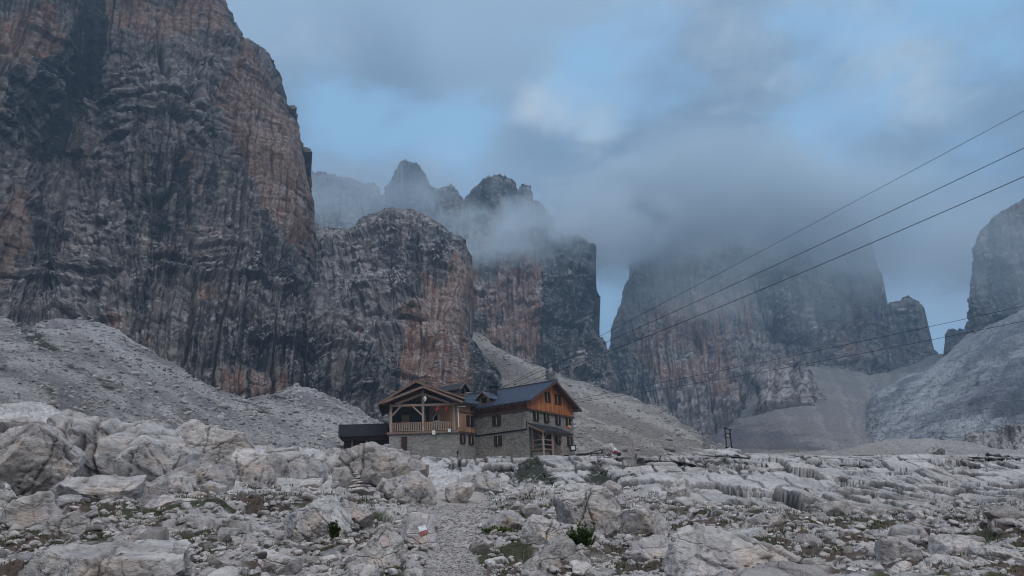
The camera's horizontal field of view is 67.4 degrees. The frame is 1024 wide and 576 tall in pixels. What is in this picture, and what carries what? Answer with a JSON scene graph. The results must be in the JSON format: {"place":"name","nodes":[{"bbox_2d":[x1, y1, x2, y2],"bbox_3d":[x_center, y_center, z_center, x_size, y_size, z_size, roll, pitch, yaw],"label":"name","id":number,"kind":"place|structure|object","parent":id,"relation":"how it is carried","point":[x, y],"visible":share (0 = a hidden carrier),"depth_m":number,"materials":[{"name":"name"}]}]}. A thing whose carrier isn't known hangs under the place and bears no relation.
{"place":"outdoors","nodes":[
{"label":"outdoors","id":0,"kind":"place"},
{"bbox_2d":[0,317,380,450],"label":"scree slope","id":1,"kind":"structure","parent":0,"point":[9,385],"depth_m":124.39,"materials":[{"name":"grey gravel"}]},
{"bbox_2d":[0,416,46,432],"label":"boulder","id":2,"kind":"object","parent":1,"relation":"on","point":[7,423],"visible":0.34,"depth_m":33.80,"materials":[{"name":"stone"}]},
{"bbox_2d":[47,409,90,423],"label":"boulder","id":3,"kind":"object","parent":1,"relation":"on","point":[65,415],"visible":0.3,"depth_m":42.14,"materials":[{"name":"stone"}]},
{"bbox_2d":[0,316,389,450],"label":"scree stones","id":4,"kind":"object","parent":1,"relation":"on","point":[251,414],"visible":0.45,"depth_m":131.13,"materials":[{"name":"stone"}]},
{"bbox_2d":[338,423,389,448],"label":"flat roofed annex","id":5,"kind":"object","parent":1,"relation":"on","point":[350,435],"visible":0.32,"depth_m":86.95,"materials":[{"name":"black"}]},
{"bbox_2d":[0,0,395,425],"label":"mountain wall","id":6,"kind":"structure","parent":0,"point":[156,197],"depth_m":316.12,"materials":[{"name":"stone"}]},
{"bbox_2d":[314,207,501,396],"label":"mountain dome","id":7,"kind":"structure","parent":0,"point":[397,283],"depth_m":353.91,"materials":[{"name":"stone"}]},
{"bbox_2d":[422,500,490,575],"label":"path gravel","id":8,"kind":"structure","parent":0,"point":[472,565],"depth_m":12.21,"materials":[{"name":"grey gravel"}]},
{"bbox_2d":[311,159,619,393],"bbox_3d":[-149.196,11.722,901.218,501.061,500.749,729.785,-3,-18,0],"label":"mountain spires","id":9,"kind":"object","parent":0,"point":[536,298],"visible":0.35,"depth_m":696.91,"materials":[{"name":"grey stone"}]},
{"bbox_2d":[0,401,1023,575],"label":"ground","id":10,"kind":"structure","parent":0,"point":[870,485],"depth_m":33.30,"materials":[{"name":"stone"}]},
{"bbox_2d":[13,552,33,559],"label":"loose stone","id":11,"kind":"object","parent":10,"relation":"on","point":[21,556],"visible":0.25,"depth_m":7.33,"materials":[{"name":"stone"}]},
{"bbox_2d":[0,491,62,529],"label":"boulder","id":12,"kind":"object","parent":10,"relation":"on","point":[39,508],"visible":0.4,"depth_m":11.17,"materials":[{"name":"stone"}]},
{"bbox_2d":[0,423,86,496],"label":"boulder","id":13,"kind":"object","parent":10,"relation":"on","point":[35,458],"visible":0.62,"depth_m":18.72,"materials":[{"name":"stone"}]},
{"bbox_2d":[40,511,88,540],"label":"boulder","id":14,"kind":"object","parent":10,"relation":"on","point":[73,525],"visible":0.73,"depth_m":10.30,"materials":[{"name":"stone"}]},
{"bbox_2d":[56,494,81,508],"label":"loose stone","id":15,"kind":"object","parent":10,"relation":"on","point":[63,500],"visible":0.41,"depth_m":13.89,"materials":[{"name":"stone"}]},
{"bbox_2d":[86,524,101,531],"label":"loose stone","id":16,"kind":"object","parent":10,"relation":"on","point":[96,527],"visible":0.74,"depth_m":11.11,"materials":[{"name":"stone"}]},
{"bbox_2d":[50,475,146,502],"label":"boulder","id":17,"kind":"object","parent":10,"relation":"on","point":[95,488],"visible":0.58,"depth_m":16.10,"materials":[{"name":"stone"}]},
{"bbox_2d":[17,537,191,575],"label":"boulder","id":18,"kind":"object","parent":10,"relation":"on","point":[119,556],"visible":1,"depth_m":5.93,"materials":[{"name":"stone"}]},
{"bbox_2d":[45,416,200,476],"bbox_3d":[-12.675,5.583,24.379,4.278,3.028,3.729,-11,-19,23],"label":"boulder","id":19,"kind":"object","parent":10,"relation":"on","point":[101,443],"visible":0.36,"depth_m":23.79,"materials":[{"name":"stone"}]},
{"bbox_2d":[107,526,150,540],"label":"boulder","id":20,"kind":"object","parent":10,"relation":"on","point":[132,532],"visible":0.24,"depth_m":9.45,"materials":[{"name":"stone"}]},
{"bbox_2d":[137,494,159,505],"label":"loose stone","id":21,"kind":"object","parent":10,"relation":"on","point":[144,500],"visible":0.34,"depth_m":15.53,"materials":[{"name":"stone"}]},
{"bbox_2d":[113,435,188,481],"bbox_3d":[-10.547,5.321,22.553,1.921,1.998,1.686,-3,-18,0],"label":"boulder","id":22,"kind":"object","parent":10,"relation":"on","point":[151,458],"visible":0.61,"depth_m":22.02,"materials":[{"name":"stone"}]},
{"bbox_2d":[134,527,168,539],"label":"loose stone","id":23,"kind":"object","parent":10,"relation":"on","point":[157,533],"visible":0.46,"depth_m":8.13,"materials":[{"name":"stone"}]},
{"bbox_2d":[144,475,169,495],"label":"boulder","id":24,"kind":"object","parent":10,"relation":"on","point":[159,485],"visible":0.68,"depth_m":19.16,"materials":[{"name":"stone"}]},
{"bbox_2d":[144,495,200,508],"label":"boulder","id":25,"kind":"object","parent":10,"relation":"on","point":[163,500],"visible":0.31,"depth_m":15.06,"materials":[{"name":"stone"}]},
{"bbox_2d":[168,474,193,493],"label":"boulder","id":26,"kind":"object","parent":10,"relation":"on","point":[179,483],"visible":0.69,"depth_m":20.00,"materials":[{"name":"stone"}]},
{"bbox_2d":[174,419,201,436],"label":"boulder","id":27,"kind":"object","parent":10,"relation":"on","point":[185,427],"visible":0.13,"depth_m":30.16,"materials":[{"name":"stone"}]},
{"bbox_2d":[167,463,235,489],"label":"boulder","id":28,"kind":"object","parent":10,"relation":"on","point":[201,474],"visible":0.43,"depth_m":20.98,"materials":[{"name":"stone"}]},
{"bbox_2d":[200,480,227,494],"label":"boulder","id":29,"kind":"object","parent":10,"relation":"on","point":[212,486],"visible":0.61,"depth_m":19.55,"materials":[{"name":"stone"}]},
{"bbox_2d":[208,558,225,568],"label":"loose stone","id":30,"kind":"object","parent":10,"relation":"on","point":[216,562],"visible":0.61,"depth_m":7.13,"materials":[{"name":"stone"}]},
{"bbox_2d":[181,423,254,465],"bbox_3d":[-10.905,6.032,28.302,2.913,2.103,2.132,4,-19,-21],"label":"boulder","id":31,"kind":"object","parent":10,"relation":"on","point":[215,444],"visible":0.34,"depth_m":27.83,"materials":[{"name":"stone"}]},
{"bbox_2d":[208,549,241,558],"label":"boulder","id":32,"kind":"object","parent":10,"relation":"on","point":[231,552],"visible":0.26,"depth_m":7.71,"materials":[{"name":"stone"}]},
{"bbox_2d":[218,533,231,543],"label":"loose stone","id":33,"kind":"object","parent":10,"relation":"on","point":[225,538],"visible":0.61,"depth_m":10.62,"materials":[{"name":"stone"}]},
{"bbox_2d":[217,527,240,537],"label":"loose stone","id":34,"kind":"object","parent":10,"relation":"on","point":[230,531],"visible":0.52,"depth_m":11.84,"materials":[{"name":"stone"}]},
{"bbox_2d":[225,447,275,487],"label":"boulder","id":35,"kind":"object","parent":10,"relation":"on","point":[246,464],"visible":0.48,"depth_m":23.48,"materials":[{"name":"stone"}]},
{"bbox_2d":[260,564,276,572],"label":"loose stone","id":36,"kind":"object","parent":10,"relation":"on","point":[270,568],"visible":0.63,"depth_m":7.12,"materials":[{"name":"stone"}]},
{"bbox_2d":[251,548,289,568],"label":"boulder","id":37,"kind":"object","parent":10,"relation":"on","point":[278,559],"visible":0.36,"depth_m":8.25,"materials":[{"name":"stone"}]},
{"bbox_2d":[277,557,302,574],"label":"loose stone","id":38,"kind":"object","parent":10,"relation":"on","point":[294,567],"visible":0.94,"depth_m":6.74,"materials":[{"name":"stone"}]},
{"bbox_2d":[264,451,328,483],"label":"boulder","id":39,"kind":"object","parent":10,"relation":"on","point":[293,464],"visible":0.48,"depth_m":31.16,"materials":[{"name":"stone"}]},
{"bbox_2d":[297,478,322,487],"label":"boulder","id":40,"kind":"object","parent":10,"relation":"on","point":[313,483],"visible":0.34,"depth_m":23.27,"materials":[{"name":"stone"}]},
{"bbox_2d":[283,495,353,542],"bbox_3d":[-3.121,3.750,12.201,1.167,0.903,0.886,-3,-18,0],"label":"boulder","id":41,"kind":"object","parent":10,"relation":"on","point":[309,522],"visible":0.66,"depth_m":11.93,"materials":[{"name":"stone"}]},
{"bbox_2d":[312,447,341,473],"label":"boulder","id":42,"kind":"object","parent":10,"relation":"on","point":[329,457],"visible":0.16,"depth_m":41.00,"materials":[{"name":"stone"}]},
{"bbox_2d":[319,547,341,556],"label":"loose stone","id":43,"kind":"object","parent":10,"relation":"on","point":[328,552],"visible":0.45,"depth_m":9.19,"materials":[{"name":"stone"}]},
{"bbox_2d":[327,519,341,538],"bbox_3d":[-2.504,3.389,10.824,0.220,0.277,0.176,-3,-18,0],"label":"shrub","id":44,"kind":"object","parent":10,"relation":"on","point":[334,530],"visible":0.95,"depth_m":10.80,"materials":[{"name":"green plant"}]},
{"bbox_2d":[340,502,373,526],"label":"boulder","id":45,"kind":"object","parent":10,"relation":"on","point":[360,515],"visible":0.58,"depth_m":14.58,"materials":[{"name":"stone"}]},
{"bbox_2d":[346,470,369,495],"bbox_3d":[-4.576,5.788,22.787,0.692,0.731,0.552,-3,-18,0],"label":"cairn","id":46,"kind":"object","parent":10,"relation":"on","point":[358,487],"visible":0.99,"depth_m":22.68,"materials":[{"name":"stone"}]},
{"bbox_2d":[340,563,379,575],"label":"boulder","id":47,"kind":"object","parent":10,"relation":"on","point":[363,569],"visible":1,"depth_m":5.96,"materials":[{"name":"stone"}]},
{"bbox_2d":[344,522,406,569],"bbox_3d":[-1.218,2.415,6.752,0.642,0.675,0.492,-3,-18,0],"label":"boulder","id":48,"kind":"object","parent":10,"relation":"on","point":[384,546],"visible":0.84,"depth_m":6.68,"materials":[{"name":"stone"}]},
{"bbox_2d":[332,441,428,488],"bbox_3d":[-4.984,7.418,29.654,3.526,2.896,2.620,-3,-18,0],"label":"boulder","id":49,"kind":"object","parent":10,"relation":"on","point":[373,464],"visible":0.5,"depth_m":28.92,"materials":[{"name":"stone"}]},
{"bbox_2d":[383,471,436,505],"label":"boulder","id":50,"kind":"object","parent":10,"relation":"on","point":[416,487],"visible":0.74,"depth_m":26.59,"materials":[{"name":"stone"}]},
{"bbox_2d":[400,512,439,549],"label":"boulder","id":51,"kind":"object","parent":10,"relation":"on","point":[418,529],"visible":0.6,"depth_m":10.14,"materials":[{"name":"stone"}]},
{"bbox_2d":[444,480,477,502],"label":"boulder","id":52,"kind":"object","parent":10,"relation":"on","point":[459,491],"visible":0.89,"depth_m":27.56,"materials":[{"name":"stone"}]},
{"bbox_2d":[378,380,581,459],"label":"mountain hut","id":53,"kind":"object","parent":10,"relation":"on","point":[532,420],"visible":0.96,"depth_m":86.59,"materials":[{"name":"brown wood"}]},
{"bbox_2d":[492,415,500,425],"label":"window","id":54,"kind":"structure","parent":53,"relation":"in","point":[496,420],"depth_m":86.73,"materials":[{"name":"clear glass"}]},
{"bbox_2d":[499,111,1022,388],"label":"ropeway cable","id":55,"kind":"object","parent":53,"relation":"attached to","point":[773,244],"visible":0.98,"depth_m":81.55,"materials":[{"name":"black metal"}]},
{"bbox_2d":[500,148,1023,388],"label":"ropeway cable","id":56,"kind":"object","parent":53,"relation":"attached to","point":[789,258],"visible":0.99,"depth_m":66.71,"materials":[{"name":"black metal"}]},
{"bbox_2d":[513,176,1023,387],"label":"ropeway cable","id":57,"kind":"object","parent":53,"relation":"attached to","point":[800,273],"visible":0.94,"depth_m":61.09,"materials":[{"name":"black metal"}]},
{"bbox_2d":[573,306,1022,399],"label":"ropeway cable","id":58,"kind":"object","parent":53,"relation":"attached to","point":[808,352],"visible":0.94,"depth_m":77.36,"materials":[{"name":"black metal"}]},
{"bbox_2d":[576,321,1022,402],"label":"ropeway cable","id":59,"kind":"object","parent":53,"relation":"attached to","point":[813,362],"visible":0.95,"depth_m":75.30,"materials":[{"name":"black metal"}]},
{"bbox_2d":[459,471,501,493],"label":"boulder","id":60,"kind":"object","parent":10,"relation":"on","point":[485,481],"visible":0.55,"depth_m":33.14,"materials":[{"name":"stone"}]},
{"bbox_2d":[469,541,492,553],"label":"loose stone","id":61,"kind":"object","parent":10,"relation":"on","point":[476,547],"visible":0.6,"depth_m":9.38,"materials":[{"name":"stone"}]},
{"bbox_2d":[480,526,510,533],"bbox_3d":[-0.319,4.519,14.381,0.622,0.163,0.456,-3,-18,0],"label":"shrub","id":62,"kind":"object","parent":10,"relation":"on","point":[489,530],"visible":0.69,"depth_m":14.36,"materials":[{"name":"green plant"}]},
{"bbox_2d":[482,510,524,530],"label":"boulder","id":63,"kind":"object","parent":10,"relation":"on","point":[512,519],"visible":0.46,"depth_m":15.48,"materials":[{"name":"stone"}]},
{"bbox_2d":[0,474,1023,575],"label":"ground rubble","id":64,"kind":"object","parent":10,"relation":"on","point":[257,527],"visible":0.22,"depth_m":13.42,"materials":[{"name":"stone"}]},
{"bbox_2d":[0,483,1023,575],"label":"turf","id":65,"kind":"structure","parent":10,"relation":"on","point":[630,561],"depth_m":15.28,"materials":[{"name":"green plant"}]},
{"bbox_2d":[519,483,533,493],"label":"loose stone","id":66,"kind":"object","parent":10,"relation":"on","point":[527,488],"visible":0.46,"depth_m":34.18,"materials":[{"name":"stone"}]},
{"bbox_2d":[522,504,541,516],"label":"loose stone","id":67,"kind":"object","parent":10,"relation":"on","point":[529,510],"visible":0.69,"depth_m":20.34,"materials":[{"name":"stone"}]},
{"bbox_2d":[520,533,546,544],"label":"loose stone","id":68,"kind":"object","parent":10,"relation":"on","point":[535,538],"visible":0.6,"depth_m":9.39,"materials":[{"name":"stone"}]},
{"bbox_2d":[520,514,565,540],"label":"boulder","id":69,"kind":"object","parent":10,"relation":"on","point":[545,528],"visible":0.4,"depth_m":11.02,"materials":[{"name":"stone"}]},
{"bbox_2d":[522,531,593,571],"bbox_3d":[0.378,2.727,7.534,0.778,0.636,0.457,4,-19,-20],"label":"boulder","id":70,"kind":"object","parent":10,"relation":"on","point":[560,550],"visible":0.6,"depth_m":7.42,"materials":[{"name":"stone"}]},
{"bbox_2d":[563,522,595,546],"bbox_3d":[0.956,3.453,10.668,0.481,0.423,0.346,-3,-18,0],"label":"shrub","id":71,"kind":"object","parent":10,"relation":"on","point":[584,536],"visible":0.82,"depth_m":10.62,"materials":[{"name":"green plant"}]},
{"bbox_2d":[553,485,621,537],"bbox_3d":[1.622,4.908,16.380,1.454,1.371,1.001,-3,-18,0],"label":"boulder","id":72,"kind":"object","parent":10,"relation":"on","point":[597,508],"visible":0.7,"depth_m":16.09,"materials":[{"name":"stone"}]},
{"bbox_2d":[601,443,617,455],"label":"boulder","id":73,"kind":"object","parent":10,"relation":"on","point":[608,448],"visible":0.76,"depth_m":82.46,"materials":[{"name":"stone"}]},
{"bbox_2d":[600,480,621,495],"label":"loose stone","id":74,"kind":"object","parent":10,"relation":"on","point":[613,486],"visible":0.57,"depth_m":38.53,"materials":[{"name":"stone"}]},
{"bbox_2d":[618,507,670,536],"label":"boulder","id":75,"kind":"object","parent":10,"relation":"on","point":[642,520],"visible":0.54,"depth_m":18.42,"materials":[{"name":"stone"}]},
{"bbox_2d":[619,534,671,562],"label":"boulder","id":76,"kind":"object","parent":10,"relation":"on","point":[651,547],"visible":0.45,"depth_m":9.26,"materials":[{"name":"stone"}]},
{"bbox_2d":[665,479,690,501],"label":"boulder","id":77,"kind":"object","parent":10,"relation":"on","point":[679,488],"visible":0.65,"depth_m":31.42,"materials":[{"name":"stone"}]},
{"bbox_2d":[672,496,692,505],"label":"loose stone","id":78,"kind":"object","parent":10,"relation":"on","point":[684,500],"visible":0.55,"depth_m":27.34,"materials":[{"name":"stone"}]},
{"bbox_2d":[660,522,802,575],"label":"boulder","id":79,"kind":"object","parent":10,"relation":"on","point":[696,549],"visible":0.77,"depth_m":6.03,"materials":[{"name":"stone"}]},
{"bbox_2d":[740,527,767,536],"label":"loose stone","id":80,"kind":"object","parent":10,"relation":"on","point":[757,531],"visible":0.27,"depth_m":16.49,"materials":[{"name":"stone"}]},
{"bbox_2d":[749,512,785,526],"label":"boulder","id":81,"kind":"object","parent":10,"relation":"on","point":[777,519],"visible":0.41,"depth_m":19.42,"materials":[{"name":"stone"}]},
{"bbox_2d":[793,533,824,547],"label":"loose stone","id":82,"kind":"object","parent":10,"relation":"on","point":[809,539],"visible":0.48,"depth_m":14.34,"materials":[{"name":"stone"}]},
{"bbox_2d":[802,557,835,567],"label":"boulder","id":83,"kind":"object","parent":10,"relation":"on","point":[819,561],"visible":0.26,"depth_m":9.32,"materials":[{"name":"stone"}]},
{"bbox_2d":[820,501,852,514],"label":"loose stone","id":84,"kind":"object","parent":10,"relation":"on","point":[834,507],"visible":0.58,"depth_m":28.75,"materials":[{"name":"stone"}]},
{"bbox_2d":[853,540,873,552],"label":"boulder","id":85,"kind":"object","parent":10,"relation":"on","point":[862,546],"visible":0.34,"depth_m":13.62,"materials":[{"name":"stone"}]},
{"bbox_2d":[874,536,930,563],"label":"boulder","id":86,"kind":"object","parent":10,"relation":"on","point":[887,549],"visible":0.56,"depth_m":10.46,"materials":[{"name":"stone"}]},
{"bbox_2d":[887,523,928,538],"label":"loose stone","id":87,"kind":"object","parent":10,"relation":"on","point":[907,529],"visible":0.33,"depth_m":18.69,"materials":[{"name":"stone"}]},
{"bbox_2d":[901,549,922,560],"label":"loose stone","id":88,"kind":"object","parent":10,"relation":"on","point":[917,554],"visible":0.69,"depth_m":7.70,"materials":[{"name":"stone"}]},
{"bbox_2d":[906,509,921,518],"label":"loose stone","id":89,"kind":"object","parent":10,"relation":"on","point":[912,514],"visible":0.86,"depth_m":25.32,"materials":[{"name":"stone"}]},
{"bbox_2d":[917,553,974,566],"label":"boulder","id":90,"kind":"object","parent":10,"relation":"on","point":[934,558],"visible":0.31,"depth_m":7.21,"materials":[{"name":"stone"}]},
{"bbox_2d":[928,534,980,554],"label":"boulder","id":91,"kind":"object","parent":10,"relation":"on","point":[945,544],"visible":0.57,"depth_m":11.38,"materials":[{"name":"stone"}]},
{"bbox_2d":[965,544,1023,562],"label":"boulder","id":92,"kind":"object","parent":10,"relation":"on","point":[993,553],"visible":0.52,"depth_m":9.93,"materials":[{"name":"stone"}]},
{"bbox_2d":[982,505,1023,519],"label":"loose stone","id":93,"kind":"object","parent":10,"relation":"on","point":[1002,511],"visible":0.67,"depth_m":19.20,"materials":[{"name":"stone"}]},
{"bbox_2d":[544,365,558,380],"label":"rock knob","id":94,"kind":"object","parent":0,"point":[550,376],"visible":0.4,"depth_m":351.45,"materials":[{"name":"stone"}]},
{"bbox_2d":[226,0,1023,353],"label":"sky","id":95,"kind":"structure","parent":0,"point":[615,115],"materials":[{"name":"blue"}]},
{"bbox_2d":[472,331,798,457],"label":"scree fan","id":96,"kind":"object","parent":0,"point":[645,427],"visible":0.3,"depth_m":213.03},
{"bbox_2d":[478,334,723,457],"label":"fan stones","id":97,"kind":"object","parent":96,"relation":"on","point":[671,449],"visible":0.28,"depth_m":205.78,"materials":[{"name":"stone"}]},
{"bbox_2d":[608,182,894,435],"bbox_3d":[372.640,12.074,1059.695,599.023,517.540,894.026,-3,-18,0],"label":"mountain massif","id":98,"kind":"structure","parent":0,"point":[706,235],"depth_m":903.33,"materials":[{"name":"grey stone"}]},
{"bbox_2d":[689,354,942,452],"bbox_3d":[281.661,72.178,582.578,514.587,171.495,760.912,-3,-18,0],"label":"valley slope","id":99,"kind":"structure","parent":0,"point":[836,420],"depth_m":447.49,"materials":[{"name":"grey gravel"}]},
{"bbox_2d":[751,355,829,416],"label":"rock outcrop","id":100,"kind":"object","parent":99,"relation":"on","point":[795,385],"visible":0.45,"depth_m":539.91,"materials":[{"name":"grey stone"}]},
{"bbox_2d":[744,438,1023,455],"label":"gravel mound","id":101,"kind":"object","parent":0,"point":[906,446],"visible":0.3,"depth_m":122.31,"materials":[{"name":"grey gravel"}]},
{"bbox_2d":[925,444,944,454],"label":"boulder","id":102,"kind":"object","parent":101,"relation":"on","point":[935,449],"visible":0.61,"depth_m":109.21,"materials":[{"name":"stone"}]},
{"bbox_2d":[880,295,937,369],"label":"rock tower","id":103,"kind":"structure","parent":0,"point":[906,314],"depth_m":1010.32,"materials":[{"name":"grey stone"}]},
{"bbox_2d":[865,310,1023,442],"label":"slab slope","id":104,"kind":"structure","parent":0,"point":[968,383],"depth_m":431.61,"materials":[{"name":"grey stone"}]},
{"bbox_2d":[963,423,1023,449],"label":"rock shelf","id":105,"kind":"object","parent":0,"point":[1010,437],"visible":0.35,"depth_m":200.57,"materials":[{"name":"stone"}]},
{"bbox_2d":[967,198,1023,333],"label":"mountain buttress","id":106,"kind":"structure","parent":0,"point":[997,281],"depth_m":760.53,"materials":[{"name":"grey stone"}]},
{"bbox_2d":[943,321,970,356],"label":"rock pinnacles","id":107,"kind":"object","parent":106,"relation":"on","point":[951,341],"visible":0.14,"depth_m":868.60,"materials":[{"name":"grey stone"}]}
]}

